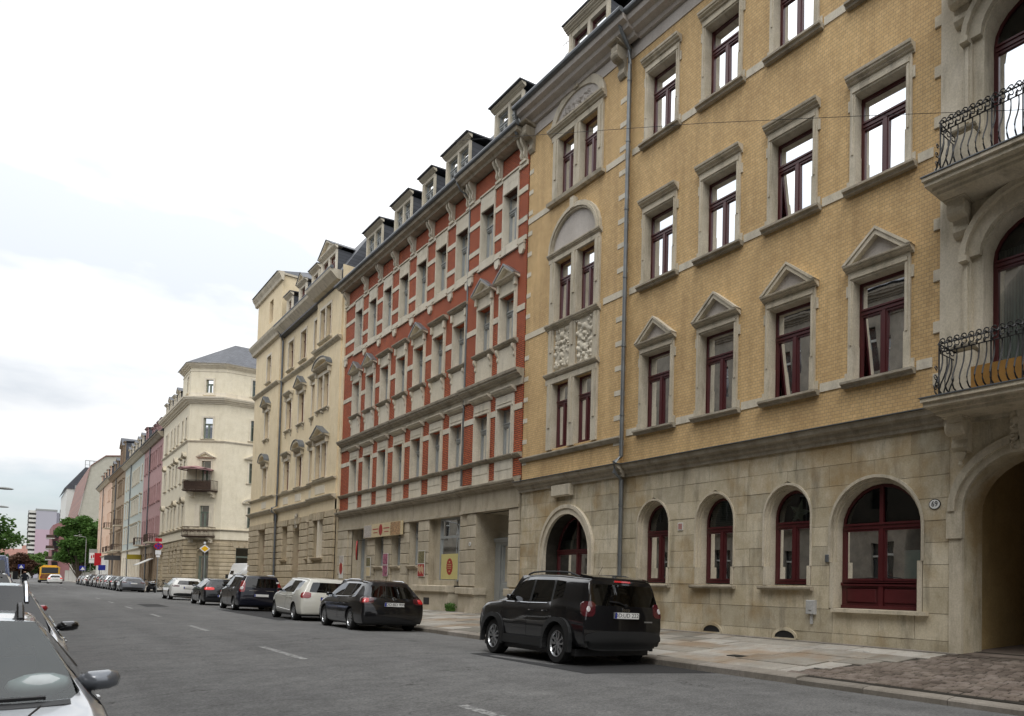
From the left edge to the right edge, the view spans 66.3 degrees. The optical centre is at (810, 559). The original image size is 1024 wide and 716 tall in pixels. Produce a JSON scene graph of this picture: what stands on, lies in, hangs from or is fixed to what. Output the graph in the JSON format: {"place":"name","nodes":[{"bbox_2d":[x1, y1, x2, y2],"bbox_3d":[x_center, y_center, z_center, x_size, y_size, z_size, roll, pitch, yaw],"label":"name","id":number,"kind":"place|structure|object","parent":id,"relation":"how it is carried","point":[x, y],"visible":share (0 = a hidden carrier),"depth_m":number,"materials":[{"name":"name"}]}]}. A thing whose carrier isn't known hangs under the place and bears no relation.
{"place":"outdoors","nodes":[
{"label":"outdoors","id":0,"kind":"place"},
{"bbox_2d":[0,513,30,554],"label":"broadleaf tree","id":1,"kind":"object","parent":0,"point":[6,533],"visible":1,"depth_m":97.84,"materials":[{"name":"green plant"}]},
{"bbox_2d":[26,508,59,577],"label":"tower block","id":2,"kind":"structure","parent":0,"point":[41,523],"depth_m":322.67,"materials":[{"name":"purple paint"}]},
{"bbox_2d":[96,466,113,574],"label":"row house","id":3,"kind":"structure","parent":0,"point":[103,488],"depth_m":147.62,"materials":[{"name":"pink paint"}]},
{"bbox_2d":[89,549,97,565],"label":"billboard","id":4,"kind":"object","parent":3,"relation":"attached to","point":[92,552],"visible":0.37,"depth_m":157.46,"materials":[{"name":"grey paint"}]},
{"bbox_2d":[94,553,101,565],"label":"shop banner","id":5,"kind":"object","parent":3,"relation":"attached to","point":[97,559],"visible":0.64,"depth_m":149.86,"materials":[{"name":"red fabric"}]},
{"bbox_2d":[102,438,134,575],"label":"row house","id":6,"kind":"structure","parent":0,"point":[116,478],"depth_m":127.91,"materials":[{"name":"beige paint"}]},
{"bbox_2d":[104,555,120,559],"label":"shop awning","id":7,"kind":"object","parent":6,"relation":"attached to","point":[110,557],"visible":1,"depth_m":121.40,"materials":[{"name":"grey"}]},
{"bbox_2d":[120,432,145,576],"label":"row house","id":8,"kind":"structure","parent":0,"point":[132,465],"depth_m":111.24,"materials":[{"name":"grey paint"}]},
{"bbox_2d":[133,417,163,585],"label":"row house","id":9,"kind":"structure","parent":0,"point":[151,447],"depth_m":95.84,"materials":[{"name":"pink paint"}]},
{"bbox_2d":[0,0,586,548],"label":"sky","id":10,"kind":"structure","parent":0,"point":[161,161],"materials":[{"name":"white"}]},
{"bbox_2d":[11,577,1016,715],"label":"road","id":11,"kind":"structure","parent":0,"point":[169,662],"depth_m":10.66,"materials":[{"name":"grey asphalt"}]},
{"bbox_2d":[0,570,12,582],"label":"parked car","id":12,"kind":"object","parent":11,"relation":"on","point":[5,578],"visible":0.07,"depth_m":16.03,"materials":[{"name":"white metal"}]},
{"bbox_2d":[0,555,17,578],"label":"delivery van","id":13,"kind":"object","parent":11,"relation":"on","point":[4,563],"visible":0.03,"depth_m":34.78,"materials":[{"name":"blue paint"}]},
{"bbox_2d":[0,549,27,577],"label":"house","id":14,"kind":"structure","parent":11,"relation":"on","point":[10,552],"depth_m":278.45,"materials":[{"name":"pink paint"}]},
{"bbox_2d":[8,552,40,578],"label":"broadleaf tree","id":15,"kind":"object","parent":11,"relation":"on","point":[16,559],"visible":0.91,"depth_m":217.07,"materials":[{"name":"brown plant"}]},
{"bbox_2d":[26,553,47,577],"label":"broadleaf tree","id":16,"kind":"object","parent":11,"relation":"on","point":[42,561],"visible":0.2,"depth_m":266.95,"materials":[{"name":"green plant"}]},
{"bbox_2d":[0,581,78,651],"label":"parked car","id":17,"kind":"object","parent":11,"relation":"on","point":[12,595],"visible":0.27,"depth_m":7.54,"materials":[{"name":"white metal"}]},
{"bbox_2d":[37,565,59,582],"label":"city bus","id":18,"kind":"object","parent":11,"relation":"on","point":[45,572],"visible":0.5,"depth_m":128.30,"materials":[{"name":"orange paint"}]},
{"bbox_2d":[47,574,62,583],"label":"parked car","id":19,"kind":"object","parent":11,"relation":"on","point":[54,578],"visible":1,"depth_m":116.79,"materials":[{"name":"white metal"}]},
{"bbox_2d":[0,602,120,715],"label":"parked car","id":20,"kind":"object","parent":11,"relation":"on","point":[41,674],"visible":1,"depth_m":4.19,"materials":[{"name":"silver metal"}]},
{"bbox_2d":[45,516,77,579],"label":"balcony house","id":21,"kind":"structure","parent":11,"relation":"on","point":[52,547],"depth_m":201.96,"materials":[{"name":"pink paint"}]},
{"bbox_2d":[52,515,97,577],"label":"broadleaf tree","id":22,"kind":"object","parent":11,"relation":"on","point":[71,548],"visible":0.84,"depth_m":163.00,"materials":[{"name":"green plant"}]},
{"bbox_2d":[100,575,115,588],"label":"parked car","id":23,"kind":"object","parent":11,"relation":"on","point":[103,583],"visible":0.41,"depth_m":78.55,"materials":[{"name":"silver metal"}]},
{"bbox_2d":[105,576,127,589],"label":"parked car","id":24,"kind":"object","parent":11,"relation":"on","point":[108,583],"visible":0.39,"depth_m":74.48,"materials":[{"name":"silver metal"}]},
{"bbox_2d":[110,576,136,590],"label":"parked car","id":25,"kind":"object","parent":11,"relation":"on","point":[113,584],"visible":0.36,"depth_m":70.51,"materials":[{"name":"silver metal"}]},
{"bbox_2d":[116,577,145,591],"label":"parked car","id":26,"kind":"object","parent":11,"relation":"on","point":[138,584],"visible":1,"depth_m":66.30,"materials":[{"name":"grey metal"}]},
{"bbox_2d":[145,579,157,592],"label":"motorcycle","id":27,"kind":"object","parent":11,"relation":"on","point":[151,585],"visible":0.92,"depth_m":67.74,"materials":[{"name":"metal"}]},
{"bbox_2d":[154,538,162,591],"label":"traffic sign","id":28,"kind":"object","parent":11,"relation":"on","point":[158,545],"visible":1,"depth_m":66.36,"materials":[{"name":"blue"}]},
{"bbox_2d":[162,578,200,599],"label":"parked car","id":29,"kind":"object","parent":11,"relation":"on","point":[178,587],"visible":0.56,"depth_m":45.36,"materials":[{"name":"white paint"}]},
{"bbox_2d":[199,542,209,578],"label":"traffic sign","id":30,"kind":"object","parent":11,"relation":"on","point":[204,548],"visible":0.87,"depth_m":70.98,"materials":[{"name":"yellow"}]},
{"bbox_2d":[191,577,230,604],"bbox_3d":[-33.205,1.721,39.017,4.407,1.643,1.944,-1,-6,41],"label":"parked car","id":31,"kind":"object","parent":11,"relation":"on","point":[203,591],"visible":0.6,"depth_m":37.48,"materials":[{"name":"black paint"}]},
{"bbox_2d":[225,563,248,578],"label":"delivery van","id":32,"kind":"object","parent":11,"relation":"on","point":[239,568],"visible":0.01,"depth_m":70.98,"materials":[{"name":"white paint"}]},
{"bbox_2d":[220,572,280,609],"bbox_3d":[-26.814,1.493,33.419,4.603,1.852,1.933,-1,-6,41],"label":"parked car","id":33,"kind":"object","parent":11,"relation":"on","point":[244,590],"visible":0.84,"depth_m":31.98,"materials":[{"name":"black paint"}]},
{"bbox_2d":[216,609,320,619],"bbox_3d":[-22.139,2.307,28.925,11.500,0.107,2.180,-1,-3,41],"label":"repair patch","id":34,"kind":"object","parent":11,"relation":"on","point":[262,614],"visible":0.78,"depth_m":28.47,"materials":[{"name":"grey asphalt"}]},
{"bbox_2d":[260,646,306,658],"bbox_3d":[-10.470,1.841,13.804,3.400,0.001,0.120,-1,-3,41],"label":"line dash","id":35,"kind":"object","parent":11,"relation":"on","point":[282,652],"visible":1,"depth_m":13.76,"materials":[{"name":"paint"}]},
{"bbox_2d":[272,573,342,619],"bbox_3d":[-18.798,1.393,26.336,4.358,1.742,1.954,-1,-6,41],"label":"parked car","id":36,"kind":"object","parent":11,"relation":"on","point":[298,598],"visible":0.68,"depth_m":24.90,"materials":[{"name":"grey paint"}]},
{"bbox_2d":[319,575,422,629],"bbox_3d":[-14.022,1.327,22.140,4.633,1.693,1.951,-1,-6,41],"label":"parked car","id":37,"kind":"object","parent":11,"relation":"on","point":[352,603],"visible":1,"depth_m":20.83,"materials":[{"name":"black paint"}]},
{"bbox_2d":[458,704,504,715],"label":"line dash","id":38,"kind":"object","parent":11,"relation":"on","point":[479,710],"visible":1,"depth_m":7.90,"materials":[{"name":"paint"}]},
{"bbox_2d":[480,570,660,663],"bbox_3d":[-5.011,1.082,14.305,4.330,1.852,1.984,-1,-6,41],"label":"parked car","id":39,"kind":"object","parent":11,"relation":"on","point":[562,618],"visible":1,"depth_m":13.05,"materials":[{"name":"black paint"}]},
{"bbox_2d":[470,652,711,673],"bbox_3d":[-4.297,1.970,13.295,5.146,0.107,2.130,-1,-3,41],"label":"repair patch","id":40,"kind":"object","parent":11,"relation":"on","point":[590,664],"visible":0.78,"depth_m":12.94,"materials":[{"name":"grey asphalt"}]},
{"bbox_2d":[69,581,1023,715],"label":"pavement","id":41,"kind":"structure","parent":0,"point":[984,683],"depth_m":12.40,"materials":[{"name":"stone"}]},
{"bbox_2d":[64,570,95,580],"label":"hoarding","id":42,"kind":"object","parent":41,"relation":"on","point":[71,577],"visible":0.51,"depth_m":163.45,"materials":[{"name":"white paint"}]},
{"bbox_2d":[157,346,256,586],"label":"corner building","id":43,"kind":"structure","parent":41,"relation":"on","point":[206,420],"depth_m":77.39,"materials":[{"name":"beige paint"}]},
{"bbox_2d":[177,466,212,474],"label":"parasol","id":44,"kind":"object","parent":43,"relation":"on","point":[189,467],"visible":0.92,"depth_m":75.75,"materials":[{"name":"pink fabric"}]},
{"bbox_2d":[198,550,208,580],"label":"corner door","id":45,"kind":"structure","parent":43,"relation":"in","point":[201,569],"depth_m":76.88,"materials":[{"name":"grey paint"}]},
{"bbox_2d":[200,506,208,526],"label":"window","id":46,"kind":"structure","parent":43,"relation":"in","point":[204,517],"depth_m":76.84,"materials":[{"name":"grey glass"}]},
{"bbox_2d":[202,461,210,489],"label":"window","id":47,"kind":"structure","parent":43,"relation":"in","point":[206,474],"depth_m":77.03,"materials":[{"name":"grey glass"}]},
{"bbox_2d":[204,418,212,438],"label":"window","id":48,"kind":"structure","parent":43,"relation":"in","point":[208,426],"depth_m":77.18,"materials":[{"name":"grey glass"}]},
{"bbox_2d":[207,380,212,392],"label":"window","id":49,"kind":"structure","parent":43,"relation":"in","point":[210,382],"depth_m":77.35,"materials":[{"name":"white glass"}]},
{"bbox_2d":[246,238,366,587],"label":"cream plaster building","id":50,"kind":"structure","parent":41,"relation":"on","point":[297,349],"depth_m":46.07,"materials":[{"name":"paint"}]},
{"bbox_2d":[334,77,535,613],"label":"red brick building","id":51,"kind":"structure","parent":41,"relation":"on","point":[434,282],"depth_m":30.03,"materials":[{"name":"red brick"}]},
{"bbox_2d":[360,530,367,578],"bbox_3d":[-23.574,0.372,37.323,2.640,3.940,0.140,-1,-3,41],"label":"shop door","id":52,"kind":"structure","parent":51,"relation":"in","point":[364,540],"depth_m":38.08,"materials":[{"name":"grey paint"}]},
{"bbox_2d":[366,557,370,575],"bbox_3d":[-22.614,0.385,35.664,0.650,0.980,0.024,-1,-3,41],"label":"poster board","id":53,"kind":"object","parent":51,"relation":"attached to","point":[368,565],"visible":1,"depth_m":35.62,"materials":[{"name":"beige paper"}]},
{"bbox_2d":[363,520,402,537],"bbox_3d":[-21.043,-1.447,34.273,5.400,0.660,0.068,-1,-3,41],"label":"shop sign board","id":54,"kind":"object","parent":51,"relation":"attached to","point":[384,529],"visible":1,"depth_m":34.04,"materials":[{"name":"beige plastic"}]},
{"bbox_2d":[382,553,387,575],"bbox_3d":[-20.754,0.275,34.034,0.700,1.130,0.024,-1,-3,41],"label":"poster board","id":55,"kind":"object","parent":51,"relation":"attached to","point":[385,566],"visible":1,"depth_m":34.00,"materials":[{"name":"pink paper"}]},
{"bbox_2d":[388,292,390,325],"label":"window","id":56,"kind":"structure","parent":51,"relation":"in","point":[389,316],"depth_m":35.70,"materials":[{"name":"grey glass"}]},
{"bbox_2d":[404,279,407,315],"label":"window","id":57,"kind":"structure","parent":51,"relation":"in","point":[406,282],"depth_m":34.20,"materials":[{"name":"grey glass"}]},
{"bbox_2d":[415,523,419,564],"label":"window","id":58,"kind":"structure","parent":51,"relation":"in","point":[417,524],"depth_m":32.35,"materials":[{"name":"grey glass"}]},
{"bbox_2d":[416,440,419,476],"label":"window","id":59,"kind":"structure","parent":51,"relation":"in","point":[418,442],"depth_m":32.43,"materials":[{"name":"grey glass"}]},
{"bbox_2d":[417,550,424,576],"bbox_3d":[-17.309,0.194,31.009,0.770,1.160,0.028,-1,-3,41],"label":"poster board","id":60,"kind":"object","parent":51,"relation":"attached to","point":[421,564],"visible":1,"depth_m":30.97,"materials":[{"name":"red paper"}]},
{"bbox_2d":[419,350,422,382],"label":"window","id":61,"kind":"structure","parent":51,"relation":"in","point":[421,352],"depth_m":32.58,"materials":[{"name":"grey glass"}]},
{"bbox_2d":[422,265,425,303],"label":"window","id":62,"kind":"structure","parent":51,"relation":"in","point":[424,268],"depth_m":32.71,"materials":[{"name":"grey glass"}]},
{"bbox_2d":[435,434,439,471],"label":"window","id":63,"kind":"structure","parent":51,"relation":"in","point":[438,435],"depth_m":30.95,"materials":[{"name":"grey glass"}]},
{"bbox_2d":[438,339,442,373],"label":"window","id":64,"kind":"structure","parent":51,"relation":"in","point":[440,341],"depth_m":31.10,"materials":[{"name":"grey glass"}]},
{"bbox_2d":[441,250,445,290],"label":"window","id":65,"kind":"structure","parent":51,"relation":"in","point":[443,265],"depth_m":31.23,"materials":[{"name":"grey glass"}]},
{"bbox_2d":[439,517,459,581],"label":"shop window","id":66,"kind":"structure","parent":51,"relation":"in","point":[449,562],"depth_m":29.74,"materials":[{"name":"glass"}]},
{"bbox_2d":[456,427,460,466],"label":"window","id":67,"kind":"structure","parent":51,"relation":"in","point":[458,442],"depth_m":29.49,"materials":[{"name":"grey glass"}]},
{"bbox_2d":[459,327,463,363],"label":"window","id":68,"kind":"structure","parent":51,"relation":"in","point":[461,342],"depth_m":29.65,"materials":[{"name":"grey glass"}]},
{"bbox_2d":[462,234,467,276],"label":"window","id":69,"kind":"structure","parent":51,"relation":"in","point":[465,239],"depth_m":29.76,"materials":[{"name":"grey glass"}]},
{"bbox_2d":[480,417,486,459],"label":"window","id":70,"kind":"structure","parent":51,"relation":"in","point":[483,431],"depth_m":27.68,"materials":[{"name":"grey glass"}]},
{"bbox_2d":[483,310,489,350],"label":"window","id":71,"kind":"structure","parent":51,"relation":"in","point":[486,325],"depth_m":27.83,"materials":[{"name":"grey glass"}]},
{"bbox_2d":[486,211,493,257],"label":"window","id":72,"kind":"structure","parent":51,"relation":"in","point":[490,219],"depth_m":27.94,"materials":[{"name":"glass"}]},
{"bbox_2d":[494,514,509,599],"bbox_3d":[-11.536,0.157,26.968,2.760,3.930,0.260,-1,-3,41],"label":"entrance door","id":73,"kind":"structure","parent":51,"relation":"in","point":[501,549],"depth_m":27.57,"materials":[{"name":"grey paint"}]},
{"bbox_2d":[503,409,510,454],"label":"window","id":74,"kind":"structure","parent":51,"relation":"in","point":[506,431],"depth_m":26.39,"materials":[{"name":"grey glass"}]},
{"bbox_2d":[506,297,513,339],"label":"window","id":75,"kind":"structure","parent":51,"relation":"in","point":[509,326],"depth_m":26.53,"materials":[{"name":"grey glass"}]},
{"bbox_2d":[509,194,516,242],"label":"window","id":76,"kind":"structure","parent":51,"relation":"in","point":[513,201],"depth_m":26.65,"materials":[{"name":"glass"}]},
{"bbox_2d":[445,602,456,610],"bbox_3d":[-14.782,1.956,28.635,0.696,0.392,0.315,-1,-3,41],"label":"weed clump","id":77,"kind":"object","parent":41,"relation":"on","point":[449,606],"visible":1,"depth_m":28.54,"materials":[{"name":"green plant"}]},
{"bbox_2d":[512,0,1023,658],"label":"yellow brick building","id":78,"kind":"structure","parent":41,"relation":"on","point":[744,330],"depth_m":16.99,"materials":[{"name":"brick"}]},
{"bbox_2d":[556,382,567,447],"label":"window","id":79,"kind":"structure","parent":78,"relation":"in","point":[562,393],"depth_m":23.67,"materials":[{"name":"red paint"}]},
{"bbox_2d":[559,259,570,319],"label":"window","id":80,"kind":"structure","parent":78,"relation":"in","point":[565,277],"depth_m":23.83,"materials":[{"name":"glass"}]},
{"bbox_2d":[563,134,573,191],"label":"window","id":81,"kind":"structure","parent":78,"relation":"in","point":[568,158],"depth_m":23.98,"materials":[{"name":"glass"}]},
{"bbox_2d":[557,517,586,574],"bbox_3d":[-7.671,-0.152,23.251,2.700,2.676,0.298,-1,-3,41],"label":"door","id":82,"kind":"structure","parent":78,"relation":"in","point":[573,558],"depth_m":23.48,"materials":[{"name":"red paint"}]},
{"bbox_2d":[542,73,606,450],"bbox_3d":[-7.831,-9.851,23.142,3.460,12.250,0.440,-1,-3,41],"label":"paired window frame","id":83,"kind":"structure","parent":78,"relation":"in","point":[574,120],"depth_m":23.01,"materials":[{"name":"stone"}]},
{"bbox_2d":[578,374,590,442],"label":"window","id":84,"kind":"structure","parent":78,"relation":"in","point":[585,381],"depth_m":22.72,"materials":[{"name":"grey glass"}]},
{"bbox_2d":[581,245,593,308],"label":"window","id":85,"kind":"structure","parent":78,"relation":"in","point":[588,255],"depth_m":22.88,"materials":[{"name":"glass"}]},
{"bbox_2d":[585,115,597,176],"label":"window","id":86,"kind":"structure","parent":78,"relation":"in","point":[591,136],"depth_m":23.03,"materials":[{"name":"glass"}]},
{"bbox_2d":[647,505,667,581],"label":"window","id":87,"kind":"structure","parent":78,"relation":"in","point":[657,559],"depth_m":20.36,"materials":[{"name":"red paint"}]},
{"bbox_2d":[647,350,669,426],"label":"window","id":88,"kind":"structure","parent":78,"relation":"in","point":[659,364],"depth_m":20.41,"materials":[{"name":"glass"}]},
{"bbox_2d":[650,206,672,278],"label":"window","id":89,"kind":"structure","parent":78,"relation":"in","point":[662,223],"depth_m":20.56,"materials":[{"name":"glass"}]},
{"bbox_2d":[653,62,675,133],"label":"window","id":90,"kind":"structure","parent":78,"relation":"in","point":[664,87],"depth_m":20.71,"materials":[{"name":"glass"}]},
{"bbox_2d":[381,109,1023,145],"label":"overhead wire","id":91,"kind":"object","parent":78,"relation":"attached to","point":[723,122],"visible":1,"depth_m":14.79,"materials":[{"name":"black plastic"}]},
{"bbox_2d":[705,328,733,413],"bbox_3d":[-2.282,-4.935,18.593,1.340,2.238,0.298,-1,-3,41],"label":"window","id":92,"kind":"structure","parent":78,"relation":"in","point":[719,353],"depth_m":18.64,"materials":[{"name":"grey glass"}]},
{"bbox_2d":[706,498,732,582],"bbox_3d":[-2.287,-0.492,18.492,1.300,2.250,0.232,-1,-3,41],"label":"window","id":93,"kind":"structure","parent":78,"relation":"in","point":[719,554],"depth_m":18.61,"materials":[{"name":"red paint"}]},
{"bbox_2d":[708,171,735,251],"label":"window","id":94,"kind":"structure","parent":78,"relation":"in","point":[722,193],"depth_m":18.80,"materials":[{"name":"glass"}]},
{"bbox_2d":[711,13,738,93],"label":"window","id":95,"kind":"structure","parent":78,"relation":"in","point":[724,39],"depth_m":18.95,"materials":[{"name":"glass"}]},
{"bbox_2d":[775,302,809,397],"bbox_3d":[-0.297,-4.972,16.869,1.340,2.238,0.326,-1,-3,41],"label":"window","id":96,"kind":"structure","parent":78,"relation":"in","point":[793,324],"depth_m":16.87,"materials":[{"name":"red paint"}]},
{"bbox_2d":[775,490,809,583],"bbox_3d":[-0.370,-0.531,16.735,1.300,2.250,0.120,-1,-3,41],"label":"window","id":97,"kind":"structure","parent":78,"relation":"in","point":[792,538],"depth_m":16.81,"materials":[{"name":"red paint"}]},
{"bbox_2d":[778,128,812,219],"bbox_3d":[-0.243,-9.239,17.022,1.340,2.138,0.326,-1,-3,41],"label":"window","id":98,"kind":"structure","parent":78,"relation":"in","point":[794,156],"depth_m":17.03,"materials":[{"name":"glass"}]},
{"bbox_2d":[780,0,812,45],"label":"window","id":99,"kind":"structure","parent":78,"relation":"in","point":[796,16],"depth_m":17.27,"materials":[{"name":"glass"}]},
{"bbox_2d":[791,500,809,521],"bbox_3d":[-0.249,-1.128,16.829,0.664,0.683,0.140,-1,-3,41],"label":"paper star","id":100,"kind":"object","parent":78,"relation":"hanging from","point":[800,511],"visible":0.85,"depth_m":16.79,"materials":[{"name":"black paper"}]},
{"bbox_2d":[841,484,920,610],"bbox_3d":[1.542,-0.281,15.049,2.180,2.719,0.130,-1,-3,41],"label":"window","id":101,"kind":"structure","parent":78,"relation":"in","point":[879,568],"depth_m":15.05,"materials":[{"name":"red paint"}]},
{"bbox_2d":[859,270,903,377],"bbox_3d":[1.624,-5.011,15.116,1.340,2.238,0.225,-1,-3,41],"label":"window","id":102,"kind":"structure","parent":78,"relation":"in","point":[881,328],"depth_m":15.12,"materials":[{"name":"glass"}]},
{"bbox_2d":[861,76,905,180],"bbox_3d":[1.642,-9.280,15.229,1.340,2.138,0.120,-1,-3,41],"label":"window","id":103,"kind":"structure","parent":78,"relation":"in","point":[882,137],"depth_m":15.27,"materials":[{"name":"glass"}]},
{"bbox_2d":[993,217,1023,361],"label":"window","id":104,"kind":"structure","parent":78,"relation":"in","point":[1008,271],"depth_m":13.47,"materials":[{"name":"glass"}]},
{"bbox_2d":[994,0,1023,144],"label":"window","id":105,"kind":"structure","parent":78,"relation":"in","point":[1008,54],"depth_m":13.52,"materials":[{"name":"glass"}]},
{"bbox_3d":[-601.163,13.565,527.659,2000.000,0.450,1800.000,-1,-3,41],"label":"ground","id":106,"kind":"structure","parent":0,"visible":0},
{"bbox_2d":[60,460,95,520],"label":"attic house","id":107,"kind":"structure","parent":106,"relation":"on","point":[68,491],"depth_m":234.63,"materials":[{"name":"white paint"}]},
{"bbox_2d":[68,455,119,573],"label":"gable house","id":108,"kind":"structure","parent":106,"relation":"on","point":[92,478],"depth_m":183.64,"materials":[{"name":"beige paint"}]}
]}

